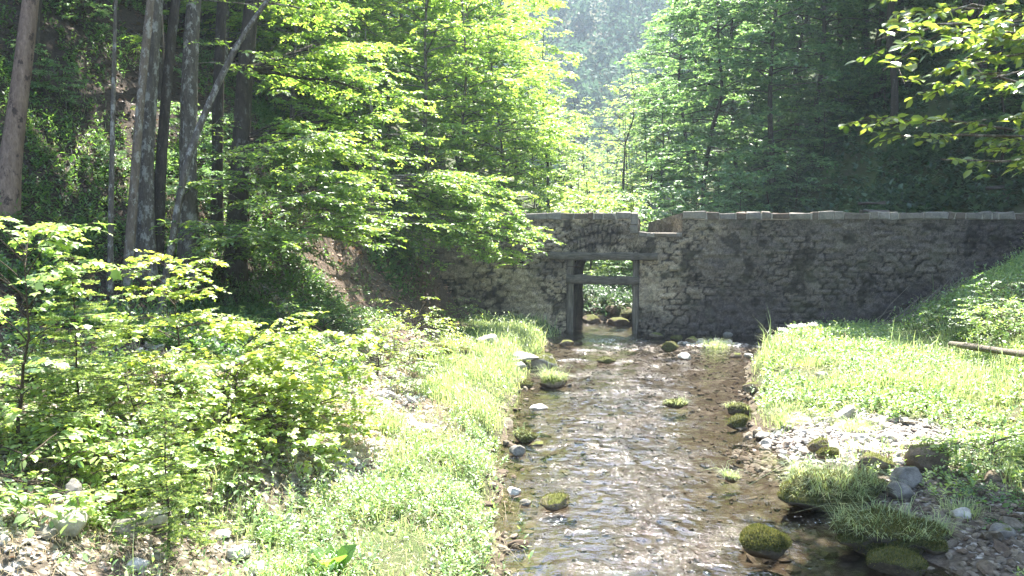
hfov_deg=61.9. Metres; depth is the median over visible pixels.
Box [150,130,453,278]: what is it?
beech tree
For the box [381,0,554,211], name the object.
beech tree
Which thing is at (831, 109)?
shrub
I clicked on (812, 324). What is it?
umbel plant
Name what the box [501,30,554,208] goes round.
alder tree
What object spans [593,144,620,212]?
alder tree
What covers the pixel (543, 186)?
beech tree
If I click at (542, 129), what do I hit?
beech tree
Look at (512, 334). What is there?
grass
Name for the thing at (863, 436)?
stone
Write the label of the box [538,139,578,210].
alder tree
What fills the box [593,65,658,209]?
alder tree
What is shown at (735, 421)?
stone
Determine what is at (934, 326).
hazel bush
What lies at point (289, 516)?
stone
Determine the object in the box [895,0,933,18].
shrub
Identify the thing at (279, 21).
beech tree
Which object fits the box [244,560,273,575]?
stone
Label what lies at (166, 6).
beech tree
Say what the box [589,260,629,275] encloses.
shrub
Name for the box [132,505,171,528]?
stone
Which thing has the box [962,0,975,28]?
beech tree
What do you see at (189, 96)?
beech tree
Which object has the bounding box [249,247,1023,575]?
weeds
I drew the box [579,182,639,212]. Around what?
shrub
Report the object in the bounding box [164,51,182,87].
shrub
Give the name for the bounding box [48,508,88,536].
stone
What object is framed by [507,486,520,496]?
stone
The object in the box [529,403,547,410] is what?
stone
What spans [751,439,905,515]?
mossy tussock
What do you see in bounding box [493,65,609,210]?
beech tree
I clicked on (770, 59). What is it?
maple tree
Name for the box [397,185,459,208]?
shrub
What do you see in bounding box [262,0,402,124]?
beech tree
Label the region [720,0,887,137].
maple tree
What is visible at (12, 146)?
beech tree
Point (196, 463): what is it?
maple sapling
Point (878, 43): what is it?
beech tree
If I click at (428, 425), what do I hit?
stone
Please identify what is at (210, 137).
shrub
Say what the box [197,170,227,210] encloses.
shrub
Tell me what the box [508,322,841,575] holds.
stream water
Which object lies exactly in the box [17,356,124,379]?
fern
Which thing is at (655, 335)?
stone
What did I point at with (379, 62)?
beech tree
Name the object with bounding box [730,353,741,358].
stone
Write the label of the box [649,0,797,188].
maple tree
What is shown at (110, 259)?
beech tree
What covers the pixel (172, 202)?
shrub
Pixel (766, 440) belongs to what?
stone
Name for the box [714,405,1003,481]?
gravel
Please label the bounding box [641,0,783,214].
maple tree
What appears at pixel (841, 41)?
beech tree
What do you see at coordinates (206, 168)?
shrub
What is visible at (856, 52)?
shrub
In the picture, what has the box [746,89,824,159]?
shrub
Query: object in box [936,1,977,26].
shrub
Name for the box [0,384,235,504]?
beech bush
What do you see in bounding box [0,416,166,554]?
hazel bush
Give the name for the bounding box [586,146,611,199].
alder tree
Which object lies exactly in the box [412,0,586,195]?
beech tree
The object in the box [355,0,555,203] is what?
beech tree
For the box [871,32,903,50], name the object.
shrub
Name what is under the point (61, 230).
maple sapling
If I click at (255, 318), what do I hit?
beech bush
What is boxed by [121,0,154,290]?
beech tree
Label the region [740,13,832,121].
maple tree
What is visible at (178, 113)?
shrub
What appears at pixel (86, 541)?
dry grass
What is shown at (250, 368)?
maple bush
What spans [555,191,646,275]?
shrub
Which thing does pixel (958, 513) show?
stone
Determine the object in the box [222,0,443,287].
beech tree
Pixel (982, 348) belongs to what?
log
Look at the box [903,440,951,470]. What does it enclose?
stone
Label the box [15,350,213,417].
beech bush
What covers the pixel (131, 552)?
leaf litter
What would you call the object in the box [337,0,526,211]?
beech tree
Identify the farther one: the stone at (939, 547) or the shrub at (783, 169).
the shrub at (783, 169)
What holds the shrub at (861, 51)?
on the ground at (794, 522)
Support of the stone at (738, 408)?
on the ground at (794, 522)
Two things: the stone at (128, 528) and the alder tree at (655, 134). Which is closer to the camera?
the stone at (128, 528)
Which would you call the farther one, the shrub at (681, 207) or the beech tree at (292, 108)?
the shrub at (681, 207)
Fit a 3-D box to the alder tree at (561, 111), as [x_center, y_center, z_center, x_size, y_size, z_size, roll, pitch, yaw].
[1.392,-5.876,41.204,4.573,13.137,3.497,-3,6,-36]
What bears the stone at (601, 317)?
in the stream water
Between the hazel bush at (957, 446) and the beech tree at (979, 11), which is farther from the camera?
the beech tree at (979, 11)
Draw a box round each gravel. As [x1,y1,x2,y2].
[482,334,968,575]
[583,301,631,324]
[612,338,761,360]
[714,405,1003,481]
[780,451,1023,575]
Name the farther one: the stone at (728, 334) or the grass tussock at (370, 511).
the stone at (728, 334)
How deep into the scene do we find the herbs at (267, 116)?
17.00 m
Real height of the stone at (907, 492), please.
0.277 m
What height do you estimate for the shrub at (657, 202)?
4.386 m
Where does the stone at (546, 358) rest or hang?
on the ground at (794, 522)
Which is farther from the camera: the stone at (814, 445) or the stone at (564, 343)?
the stone at (564, 343)
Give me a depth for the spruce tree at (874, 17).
50.69 m
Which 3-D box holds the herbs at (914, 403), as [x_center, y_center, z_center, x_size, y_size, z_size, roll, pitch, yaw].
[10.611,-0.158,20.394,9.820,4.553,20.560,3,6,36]
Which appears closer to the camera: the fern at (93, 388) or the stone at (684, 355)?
the fern at (93, 388)
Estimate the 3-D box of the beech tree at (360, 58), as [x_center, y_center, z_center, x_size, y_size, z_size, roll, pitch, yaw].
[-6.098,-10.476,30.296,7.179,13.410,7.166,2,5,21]
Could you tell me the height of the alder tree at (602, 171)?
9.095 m
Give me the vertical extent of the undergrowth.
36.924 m
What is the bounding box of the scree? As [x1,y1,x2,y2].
[0,269,449,575]
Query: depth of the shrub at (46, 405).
9.01 m
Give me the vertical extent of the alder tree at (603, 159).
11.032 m
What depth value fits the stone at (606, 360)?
22.25 m
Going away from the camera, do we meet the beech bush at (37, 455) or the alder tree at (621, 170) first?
the beech bush at (37, 455)
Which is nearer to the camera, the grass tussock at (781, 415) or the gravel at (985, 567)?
the gravel at (985, 567)
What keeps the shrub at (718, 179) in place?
on the ground at (794, 522)
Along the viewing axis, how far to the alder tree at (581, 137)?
44.36 m
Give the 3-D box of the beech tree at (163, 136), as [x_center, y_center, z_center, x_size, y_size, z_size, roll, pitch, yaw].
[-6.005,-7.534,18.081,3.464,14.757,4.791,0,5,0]
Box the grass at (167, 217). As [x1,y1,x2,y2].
[0,0,423,434]
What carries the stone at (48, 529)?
on the ground at (794, 522)
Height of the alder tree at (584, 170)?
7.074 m
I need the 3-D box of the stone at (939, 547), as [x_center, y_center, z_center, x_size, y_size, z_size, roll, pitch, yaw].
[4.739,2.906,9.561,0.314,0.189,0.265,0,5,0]
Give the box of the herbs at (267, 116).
[0,0,439,443]
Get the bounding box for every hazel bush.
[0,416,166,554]
[247,279,391,349]
[308,305,404,362]
[331,318,450,396]
[904,302,976,337]
[905,422,1023,485]
[933,273,1023,342]
[946,480,1023,530]
[952,299,1023,356]
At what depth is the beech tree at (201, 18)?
28.36 m
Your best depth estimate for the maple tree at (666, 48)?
64.80 m
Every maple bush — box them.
[121,311,345,466]
[157,343,336,427]
[189,391,354,475]
[213,318,396,457]
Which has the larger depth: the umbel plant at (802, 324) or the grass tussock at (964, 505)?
the umbel plant at (802, 324)
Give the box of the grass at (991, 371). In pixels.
[749,260,1023,494]
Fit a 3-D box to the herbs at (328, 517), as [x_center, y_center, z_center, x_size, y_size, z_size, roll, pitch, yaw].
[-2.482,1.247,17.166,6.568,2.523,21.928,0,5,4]
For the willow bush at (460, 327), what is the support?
on the ground at (794, 522)
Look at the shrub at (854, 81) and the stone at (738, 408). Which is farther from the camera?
the shrub at (854, 81)
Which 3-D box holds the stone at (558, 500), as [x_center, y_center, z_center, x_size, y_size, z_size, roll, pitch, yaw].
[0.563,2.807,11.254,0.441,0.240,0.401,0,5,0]
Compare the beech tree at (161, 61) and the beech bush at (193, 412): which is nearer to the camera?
the beech bush at (193, 412)
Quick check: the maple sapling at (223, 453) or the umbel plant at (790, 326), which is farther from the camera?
the umbel plant at (790, 326)
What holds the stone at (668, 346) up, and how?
in the stream water
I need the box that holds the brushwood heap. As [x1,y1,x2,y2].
[865,265,974,327]
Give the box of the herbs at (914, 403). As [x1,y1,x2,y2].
[750,238,1023,487]
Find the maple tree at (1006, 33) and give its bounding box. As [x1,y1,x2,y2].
[838,0,1023,180]
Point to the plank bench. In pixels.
(870, 203)
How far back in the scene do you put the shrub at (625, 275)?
33.13 m
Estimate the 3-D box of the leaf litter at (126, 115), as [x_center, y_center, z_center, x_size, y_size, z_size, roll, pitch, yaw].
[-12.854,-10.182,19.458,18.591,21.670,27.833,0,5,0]
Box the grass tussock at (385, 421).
[363,406,410,436]
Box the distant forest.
[371,0,861,215]
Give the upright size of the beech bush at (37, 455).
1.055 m
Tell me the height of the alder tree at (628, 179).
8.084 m
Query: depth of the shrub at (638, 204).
39.46 m
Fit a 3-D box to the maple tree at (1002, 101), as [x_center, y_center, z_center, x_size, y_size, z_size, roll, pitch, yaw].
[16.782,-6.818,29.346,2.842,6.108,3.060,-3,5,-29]
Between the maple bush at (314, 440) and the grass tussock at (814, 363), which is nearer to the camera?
the maple bush at (314, 440)
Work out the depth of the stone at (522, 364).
20.90 m
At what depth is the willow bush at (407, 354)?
18.29 m
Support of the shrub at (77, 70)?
on the ground at (794, 522)
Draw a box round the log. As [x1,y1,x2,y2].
[948,341,1023,357]
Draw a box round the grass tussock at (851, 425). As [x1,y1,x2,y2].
[821,411,892,433]
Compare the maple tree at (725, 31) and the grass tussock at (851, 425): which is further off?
the maple tree at (725, 31)
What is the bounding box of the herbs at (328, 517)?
[0,282,558,575]
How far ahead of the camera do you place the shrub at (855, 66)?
39.53 m
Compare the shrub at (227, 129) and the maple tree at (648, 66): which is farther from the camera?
the maple tree at (648, 66)
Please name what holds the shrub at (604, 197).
on the ground at (794, 522)
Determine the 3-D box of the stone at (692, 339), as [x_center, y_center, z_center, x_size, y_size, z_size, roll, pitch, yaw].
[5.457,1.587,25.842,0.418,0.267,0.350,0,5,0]
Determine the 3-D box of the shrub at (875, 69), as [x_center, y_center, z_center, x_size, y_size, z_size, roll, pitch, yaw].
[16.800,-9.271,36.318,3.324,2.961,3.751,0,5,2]
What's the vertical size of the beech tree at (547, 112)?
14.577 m
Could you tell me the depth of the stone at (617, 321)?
30.08 m
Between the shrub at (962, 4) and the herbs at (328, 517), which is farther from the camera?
the shrub at (962, 4)
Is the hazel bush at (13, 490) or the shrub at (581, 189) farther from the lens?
the shrub at (581, 189)
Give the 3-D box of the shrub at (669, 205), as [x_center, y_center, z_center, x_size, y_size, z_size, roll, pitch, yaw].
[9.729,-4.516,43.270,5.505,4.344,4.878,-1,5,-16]
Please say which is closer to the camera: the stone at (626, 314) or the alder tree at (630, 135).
the stone at (626, 314)
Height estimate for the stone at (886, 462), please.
0.347 m
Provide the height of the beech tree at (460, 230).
6.934 m
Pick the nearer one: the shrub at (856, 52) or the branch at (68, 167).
the branch at (68, 167)
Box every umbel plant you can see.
[776,327,787,354]
[788,324,795,347]
[796,323,807,354]
[808,321,817,353]
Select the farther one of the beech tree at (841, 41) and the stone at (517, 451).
the beech tree at (841, 41)
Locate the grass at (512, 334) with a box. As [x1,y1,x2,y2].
[133,309,560,575]
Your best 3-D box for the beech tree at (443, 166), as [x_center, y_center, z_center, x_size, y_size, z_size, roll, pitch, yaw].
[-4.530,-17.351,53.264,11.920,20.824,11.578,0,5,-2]
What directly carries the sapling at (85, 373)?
on the ground at (794, 522)
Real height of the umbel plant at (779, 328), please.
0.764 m
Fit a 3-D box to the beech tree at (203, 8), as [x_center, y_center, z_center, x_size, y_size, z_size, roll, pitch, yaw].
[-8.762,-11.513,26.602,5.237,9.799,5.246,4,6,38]
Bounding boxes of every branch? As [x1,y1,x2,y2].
[29,226,100,249]
[65,139,101,175]
[143,304,175,337]
[368,265,426,287]
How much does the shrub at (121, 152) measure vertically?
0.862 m
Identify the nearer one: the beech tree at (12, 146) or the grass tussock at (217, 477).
the grass tussock at (217, 477)
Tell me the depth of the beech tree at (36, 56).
18.39 m
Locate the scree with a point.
(389, 391)
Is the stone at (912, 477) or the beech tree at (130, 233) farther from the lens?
the beech tree at (130, 233)
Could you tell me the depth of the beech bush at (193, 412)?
9.26 m
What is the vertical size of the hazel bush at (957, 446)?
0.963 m
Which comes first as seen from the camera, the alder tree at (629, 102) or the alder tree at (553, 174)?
the alder tree at (553, 174)
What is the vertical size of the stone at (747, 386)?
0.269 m
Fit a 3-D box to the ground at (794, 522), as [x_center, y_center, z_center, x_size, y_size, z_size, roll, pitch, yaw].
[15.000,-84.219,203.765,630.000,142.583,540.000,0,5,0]
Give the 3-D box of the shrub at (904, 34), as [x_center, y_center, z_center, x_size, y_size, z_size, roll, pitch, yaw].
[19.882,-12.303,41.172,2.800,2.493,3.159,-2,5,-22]
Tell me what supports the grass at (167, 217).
on the ground at (794, 522)
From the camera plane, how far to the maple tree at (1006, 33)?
7.10 m
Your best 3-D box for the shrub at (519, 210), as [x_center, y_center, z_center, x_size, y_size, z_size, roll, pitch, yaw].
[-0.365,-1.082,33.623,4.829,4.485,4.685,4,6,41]
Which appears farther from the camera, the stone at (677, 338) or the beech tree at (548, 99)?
the beech tree at (548, 99)
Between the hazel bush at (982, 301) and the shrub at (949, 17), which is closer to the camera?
the hazel bush at (982, 301)
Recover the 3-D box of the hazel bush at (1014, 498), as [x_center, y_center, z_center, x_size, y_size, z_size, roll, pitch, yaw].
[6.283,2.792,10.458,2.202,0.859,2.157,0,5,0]
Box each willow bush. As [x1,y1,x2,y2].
[364,296,475,371]
[384,336,452,374]
[426,297,490,336]
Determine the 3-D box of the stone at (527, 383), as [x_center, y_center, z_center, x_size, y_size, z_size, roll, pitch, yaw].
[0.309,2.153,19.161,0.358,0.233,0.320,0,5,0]
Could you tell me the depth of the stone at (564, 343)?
25.36 m
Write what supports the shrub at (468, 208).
on the ground at (794, 522)
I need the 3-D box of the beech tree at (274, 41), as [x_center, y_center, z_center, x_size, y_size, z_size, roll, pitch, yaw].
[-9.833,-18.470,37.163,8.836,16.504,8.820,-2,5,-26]
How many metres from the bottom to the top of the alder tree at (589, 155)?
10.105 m
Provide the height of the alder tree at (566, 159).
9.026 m
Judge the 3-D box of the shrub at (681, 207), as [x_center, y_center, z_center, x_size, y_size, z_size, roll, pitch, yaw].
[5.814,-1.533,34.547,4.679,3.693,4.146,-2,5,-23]
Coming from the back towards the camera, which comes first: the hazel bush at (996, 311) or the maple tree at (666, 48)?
the maple tree at (666, 48)
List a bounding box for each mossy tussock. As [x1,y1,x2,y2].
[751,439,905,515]
[803,474,996,556]
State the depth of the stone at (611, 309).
31.16 m
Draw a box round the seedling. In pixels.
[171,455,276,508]
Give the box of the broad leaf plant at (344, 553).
[307,544,356,570]
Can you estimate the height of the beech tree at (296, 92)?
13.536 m
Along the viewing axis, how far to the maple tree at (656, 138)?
45.38 m
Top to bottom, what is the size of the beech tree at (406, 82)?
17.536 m
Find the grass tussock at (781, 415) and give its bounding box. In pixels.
[749,406,824,429]
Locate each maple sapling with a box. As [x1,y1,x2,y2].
[0,216,149,452]
[50,442,220,523]
[77,249,278,401]
[107,416,271,513]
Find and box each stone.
[34,525,56,539]
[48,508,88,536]
[63,478,81,509]
[109,518,139,542]
[126,557,150,570]
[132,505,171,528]
[226,546,251,561]
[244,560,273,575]
[279,513,299,525]
[414,423,431,430]
[424,343,453,357]
[454,347,472,355]
[476,334,498,345]
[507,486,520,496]
[509,445,525,457]
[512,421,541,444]
[515,351,538,360]
[517,362,525,367]
[518,379,532,387]
[519,499,530,506]
[525,362,574,389]
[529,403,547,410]
[530,352,557,369]
[531,441,542,446]
[538,491,570,511]
[559,340,573,346]
[582,314,599,324]
[596,356,615,363]
[597,314,606,319]
[605,305,618,313]
[608,317,629,326]
[621,308,631,319]
[649,332,663,338]
[660,341,678,351]
[662,394,700,408]
[670,335,682,341]
[677,352,690,360]
[685,336,698,343]
[687,459,763,482]
[723,332,732,337]
[723,400,756,414]
[726,413,748,429]
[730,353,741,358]
[739,522,792,559]
[742,381,760,392]
[744,353,752,358]
[761,438,771,444]
[806,436,828,451]
[814,371,827,378]
[815,446,840,459]
[853,434,869,441]
[857,450,895,471]
[865,545,928,575]
[875,431,896,440]
[886,480,913,499]
[889,466,922,488]
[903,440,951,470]
[924,538,949,554]
[950,507,971,518]
[988,523,1015,537]
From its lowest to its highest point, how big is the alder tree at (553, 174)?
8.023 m
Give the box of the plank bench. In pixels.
[858,201,889,212]
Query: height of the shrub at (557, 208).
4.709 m
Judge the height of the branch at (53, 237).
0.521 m
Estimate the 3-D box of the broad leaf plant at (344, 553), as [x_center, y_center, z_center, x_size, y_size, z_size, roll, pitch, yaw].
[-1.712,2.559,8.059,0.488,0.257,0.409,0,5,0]
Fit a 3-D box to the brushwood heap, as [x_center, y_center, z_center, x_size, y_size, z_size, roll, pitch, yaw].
[12.244,0.272,25.350,3.402,1.980,1.100,0,5,0]
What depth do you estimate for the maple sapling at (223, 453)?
9.20 m
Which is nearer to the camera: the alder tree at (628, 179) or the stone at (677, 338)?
the stone at (677, 338)
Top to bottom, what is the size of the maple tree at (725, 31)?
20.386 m
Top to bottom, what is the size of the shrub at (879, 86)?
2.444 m
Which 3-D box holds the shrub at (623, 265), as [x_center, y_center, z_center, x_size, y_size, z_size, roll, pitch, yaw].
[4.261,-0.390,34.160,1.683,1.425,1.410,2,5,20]
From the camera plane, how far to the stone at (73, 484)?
7.72 m
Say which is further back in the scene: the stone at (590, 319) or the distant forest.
the distant forest
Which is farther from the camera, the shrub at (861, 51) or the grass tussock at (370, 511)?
the shrub at (861, 51)
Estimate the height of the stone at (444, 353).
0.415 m
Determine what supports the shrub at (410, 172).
on the ground at (794, 522)
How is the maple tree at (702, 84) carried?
on the ground at (794, 522)
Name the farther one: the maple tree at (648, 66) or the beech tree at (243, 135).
the maple tree at (648, 66)
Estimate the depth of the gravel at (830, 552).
13.42 m
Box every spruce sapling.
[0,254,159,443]
[113,396,237,557]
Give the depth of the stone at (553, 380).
19.20 m
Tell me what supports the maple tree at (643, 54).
on the ground at (794, 522)
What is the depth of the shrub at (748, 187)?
35.49 m
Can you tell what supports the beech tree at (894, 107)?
on the ground at (794, 522)
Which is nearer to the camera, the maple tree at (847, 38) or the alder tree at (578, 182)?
the alder tree at (578, 182)
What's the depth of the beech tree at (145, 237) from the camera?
15.89 m
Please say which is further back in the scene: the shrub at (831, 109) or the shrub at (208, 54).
the shrub at (831, 109)
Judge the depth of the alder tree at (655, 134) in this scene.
63.57 m
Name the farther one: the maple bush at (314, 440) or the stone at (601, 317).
the stone at (601, 317)
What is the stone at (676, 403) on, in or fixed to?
in the stream water
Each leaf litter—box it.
[0,0,406,405]
[0,174,468,575]
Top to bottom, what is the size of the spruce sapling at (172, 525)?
1.770 m
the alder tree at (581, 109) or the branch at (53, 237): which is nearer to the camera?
the branch at (53, 237)
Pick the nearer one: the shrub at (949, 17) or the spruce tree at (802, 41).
the shrub at (949, 17)
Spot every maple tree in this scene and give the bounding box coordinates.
[614,0,748,211]
[615,8,720,211]
[617,76,710,231]
[630,1,751,204]
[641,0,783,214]
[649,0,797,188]
[653,0,792,181]
[676,0,829,153]
[688,0,867,195]
[692,0,834,155]
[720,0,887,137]
[730,0,857,107]
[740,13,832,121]
[741,0,919,138]
[797,0,886,84]
[838,0,1023,180]
[949,0,1023,177]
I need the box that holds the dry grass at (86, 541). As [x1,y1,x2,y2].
[0,191,1023,575]
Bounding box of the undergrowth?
[467,0,1023,316]
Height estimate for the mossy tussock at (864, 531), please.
0.799 m
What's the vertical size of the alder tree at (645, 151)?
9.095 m
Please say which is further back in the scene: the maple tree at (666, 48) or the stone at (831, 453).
the maple tree at (666, 48)
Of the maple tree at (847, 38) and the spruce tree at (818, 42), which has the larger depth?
the spruce tree at (818, 42)
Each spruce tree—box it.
[774,18,834,79]
[799,0,859,74]
[803,6,874,38]
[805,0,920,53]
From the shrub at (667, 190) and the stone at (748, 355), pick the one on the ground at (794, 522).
the shrub at (667, 190)
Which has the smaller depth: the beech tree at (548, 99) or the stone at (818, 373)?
the stone at (818, 373)
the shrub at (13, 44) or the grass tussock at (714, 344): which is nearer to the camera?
the shrub at (13, 44)
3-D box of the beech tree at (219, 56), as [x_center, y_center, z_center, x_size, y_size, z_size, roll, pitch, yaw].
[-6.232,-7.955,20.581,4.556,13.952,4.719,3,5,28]
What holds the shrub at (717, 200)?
on the ground at (794, 522)
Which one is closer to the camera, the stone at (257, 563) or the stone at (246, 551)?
the stone at (257, 563)
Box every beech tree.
[0,0,38,217]
[32,0,41,68]
[105,0,286,293]
[106,0,117,293]
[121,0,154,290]
[134,0,163,290]
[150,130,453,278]
[154,0,180,278]
[156,0,327,314]
[158,12,163,95]
[163,0,179,23]
[163,0,292,60]
[180,0,325,86]
[183,0,243,22]
[208,0,339,98]
[209,0,226,244]
[211,0,381,131]
[216,0,283,15]
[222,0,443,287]
[230,1,326,42]
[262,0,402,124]
[263,0,464,177]
[264,2,387,77]
[287,1,448,129]
[298,0,487,173]
[301,0,501,173]
[326,2,417,87]
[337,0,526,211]
[352,30,563,270]
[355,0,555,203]
[370,0,509,170]
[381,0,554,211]
[388,0,566,210]
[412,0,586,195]
[430,16,584,210]
[443,17,594,211]
[490,126,570,212]
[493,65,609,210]
[836,9,842,100]
[863,0,884,92]
[872,2,894,105]
[886,0,898,128]
[893,0,903,45]
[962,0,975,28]
[976,0,987,84]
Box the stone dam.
[393,210,1023,342]
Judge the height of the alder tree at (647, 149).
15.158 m
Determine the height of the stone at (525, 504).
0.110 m
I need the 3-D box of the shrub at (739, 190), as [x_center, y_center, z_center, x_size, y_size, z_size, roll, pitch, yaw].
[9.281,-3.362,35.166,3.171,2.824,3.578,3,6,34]
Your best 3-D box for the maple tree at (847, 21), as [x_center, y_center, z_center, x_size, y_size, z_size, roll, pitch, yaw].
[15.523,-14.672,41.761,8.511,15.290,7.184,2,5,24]
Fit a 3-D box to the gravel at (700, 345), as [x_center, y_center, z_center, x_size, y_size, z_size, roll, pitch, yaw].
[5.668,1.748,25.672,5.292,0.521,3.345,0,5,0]
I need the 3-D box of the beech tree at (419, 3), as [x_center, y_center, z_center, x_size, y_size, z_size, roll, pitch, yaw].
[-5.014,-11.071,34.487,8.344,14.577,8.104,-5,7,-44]
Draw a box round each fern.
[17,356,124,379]
[66,381,111,393]
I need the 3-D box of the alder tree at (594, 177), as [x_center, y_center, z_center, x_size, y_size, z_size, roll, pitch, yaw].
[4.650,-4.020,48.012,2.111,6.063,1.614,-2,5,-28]
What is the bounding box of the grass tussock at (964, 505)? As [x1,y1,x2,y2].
[932,490,998,521]
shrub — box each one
[0,361,126,467]
[2,38,59,92]
[30,62,88,105]
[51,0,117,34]
[80,140,130,176]
[154,144,227,213]
[156,99,211,159]
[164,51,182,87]
[165,195,218,253]
[169,110,231,168]
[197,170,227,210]
[199,38,214,66]
[205,113,233,152]
[377,135,448,211]
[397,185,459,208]
[437,200,497,211]
[478,205,537,212]
[506,200,591,284]
[519,180,605,212]
[550,189,627,275]
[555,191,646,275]
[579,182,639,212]
[585,198,655,270]
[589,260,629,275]
[595,204,689,266]
[596,193,668,271]
[605,261,632,291]
[607,187,678,264]
[615,271,635,295]
[629,179,706,264]
[646,189,734,222]
[649,156,749,213]
[673,165,765,214]
[697,171,775,212]
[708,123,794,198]
[734,146,801,211]
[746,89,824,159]
[758,147,845,207]
[783,102,859,168]
[792,62,879,129]
[831,50,883,110]
[838,34,884,82]
[844,49,883,77]
[850,60,917,111]
[863,36,934,94]
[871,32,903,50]
[893,9,937,45]
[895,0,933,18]
[897,33,942,79]
[908,0,951,36]
[915,0,961,33]
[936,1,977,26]
[952,0,987,15]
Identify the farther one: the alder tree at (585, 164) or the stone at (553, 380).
the alder tree at (585, 164)
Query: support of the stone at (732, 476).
in the stream water
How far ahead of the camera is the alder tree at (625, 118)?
51.50 m
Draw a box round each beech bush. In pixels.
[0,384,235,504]
[0,398,157,487]
[14,346,260,478]
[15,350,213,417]
[233,300,353,352]
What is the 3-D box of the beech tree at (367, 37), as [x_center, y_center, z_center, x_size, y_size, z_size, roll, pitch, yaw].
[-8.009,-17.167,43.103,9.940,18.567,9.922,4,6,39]
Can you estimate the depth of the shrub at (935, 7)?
39.86 m
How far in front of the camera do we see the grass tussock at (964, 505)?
10.53 m
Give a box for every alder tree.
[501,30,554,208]
[502,29,592,210]
[532,123,580,209]
[533,92,585,204]
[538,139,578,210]
[543,134,584,212]
[545,97,599,210]
[563,162,596,210]
[565,133,610,262]
[568,112,611,210]
[570,145,601,207]
[572,156,601,207]
[582,164,607,210]
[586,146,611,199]
[588,148,612,210]
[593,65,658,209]
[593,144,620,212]
[595,107,637,211]
[601,108,650,210]
[602,88,651,211]
[608,157,635,209]
[612,86,653,205]
[615,130,646,217]
[615,131,647,211]
[617,89,666,214]
[631,70,683,225]
[635,102,670,218]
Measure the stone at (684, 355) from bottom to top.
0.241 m
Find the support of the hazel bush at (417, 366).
on the ground at (794, 522)
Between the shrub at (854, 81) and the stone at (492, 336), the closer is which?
the stone at (492, 336)
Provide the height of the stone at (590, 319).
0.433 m
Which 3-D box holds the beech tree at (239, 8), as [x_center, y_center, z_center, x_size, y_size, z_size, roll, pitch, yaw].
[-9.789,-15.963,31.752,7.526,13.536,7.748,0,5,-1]
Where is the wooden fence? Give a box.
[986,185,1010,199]
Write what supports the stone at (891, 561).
on the ground at (794, 522)
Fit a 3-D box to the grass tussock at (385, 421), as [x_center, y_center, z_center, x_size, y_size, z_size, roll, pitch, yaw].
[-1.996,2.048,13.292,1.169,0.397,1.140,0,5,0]
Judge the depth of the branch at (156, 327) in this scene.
12.33 m
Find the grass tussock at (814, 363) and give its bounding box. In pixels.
[778,348,854,369]
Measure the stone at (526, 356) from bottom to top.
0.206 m
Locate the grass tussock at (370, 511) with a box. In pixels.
[324,483,402,523]
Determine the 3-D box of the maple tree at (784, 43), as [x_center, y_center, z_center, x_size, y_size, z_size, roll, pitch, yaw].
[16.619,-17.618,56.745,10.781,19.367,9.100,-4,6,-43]
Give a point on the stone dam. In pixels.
(712, 274)
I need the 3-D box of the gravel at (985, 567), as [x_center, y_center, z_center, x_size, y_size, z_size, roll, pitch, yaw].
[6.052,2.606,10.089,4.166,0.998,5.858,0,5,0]
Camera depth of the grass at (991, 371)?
17.01 m
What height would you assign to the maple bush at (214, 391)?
1.755 m
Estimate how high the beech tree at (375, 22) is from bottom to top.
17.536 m
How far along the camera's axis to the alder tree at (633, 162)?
61.16 m
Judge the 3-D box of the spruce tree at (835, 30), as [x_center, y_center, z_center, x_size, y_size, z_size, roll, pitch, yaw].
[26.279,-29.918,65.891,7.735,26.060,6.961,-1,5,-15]
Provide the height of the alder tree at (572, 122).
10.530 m
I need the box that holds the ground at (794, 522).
[0,0,1023,575]
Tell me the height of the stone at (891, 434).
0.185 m
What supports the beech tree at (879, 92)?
on the ground at (794, 522)
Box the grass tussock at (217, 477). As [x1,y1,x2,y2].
[179,455,251,491]
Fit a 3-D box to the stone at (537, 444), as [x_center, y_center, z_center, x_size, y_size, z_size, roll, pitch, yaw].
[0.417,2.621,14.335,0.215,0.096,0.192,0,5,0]
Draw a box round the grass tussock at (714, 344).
[699,336,733,348]
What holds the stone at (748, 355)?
in the stream water
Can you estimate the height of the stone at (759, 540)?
0.405 m
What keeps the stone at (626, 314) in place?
on the ground at (794, 522)
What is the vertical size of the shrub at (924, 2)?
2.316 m
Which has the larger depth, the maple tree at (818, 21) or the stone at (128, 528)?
the maple tree at (818, 21)
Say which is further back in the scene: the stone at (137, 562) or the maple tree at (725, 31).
the maple tree at (725, 31)
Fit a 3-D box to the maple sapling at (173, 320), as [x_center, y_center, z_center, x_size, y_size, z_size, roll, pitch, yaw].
[-4.293,0.621,10.785,2.308,2.264,2.370,0,5,0]
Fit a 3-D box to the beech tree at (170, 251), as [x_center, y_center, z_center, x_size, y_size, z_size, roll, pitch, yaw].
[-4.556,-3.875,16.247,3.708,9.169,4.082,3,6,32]
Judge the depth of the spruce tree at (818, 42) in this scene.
82.38 m
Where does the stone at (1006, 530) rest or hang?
on the ground at (794, 522)
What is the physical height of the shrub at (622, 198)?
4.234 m
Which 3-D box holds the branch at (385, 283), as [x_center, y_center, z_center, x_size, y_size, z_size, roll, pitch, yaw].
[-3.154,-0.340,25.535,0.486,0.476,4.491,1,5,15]

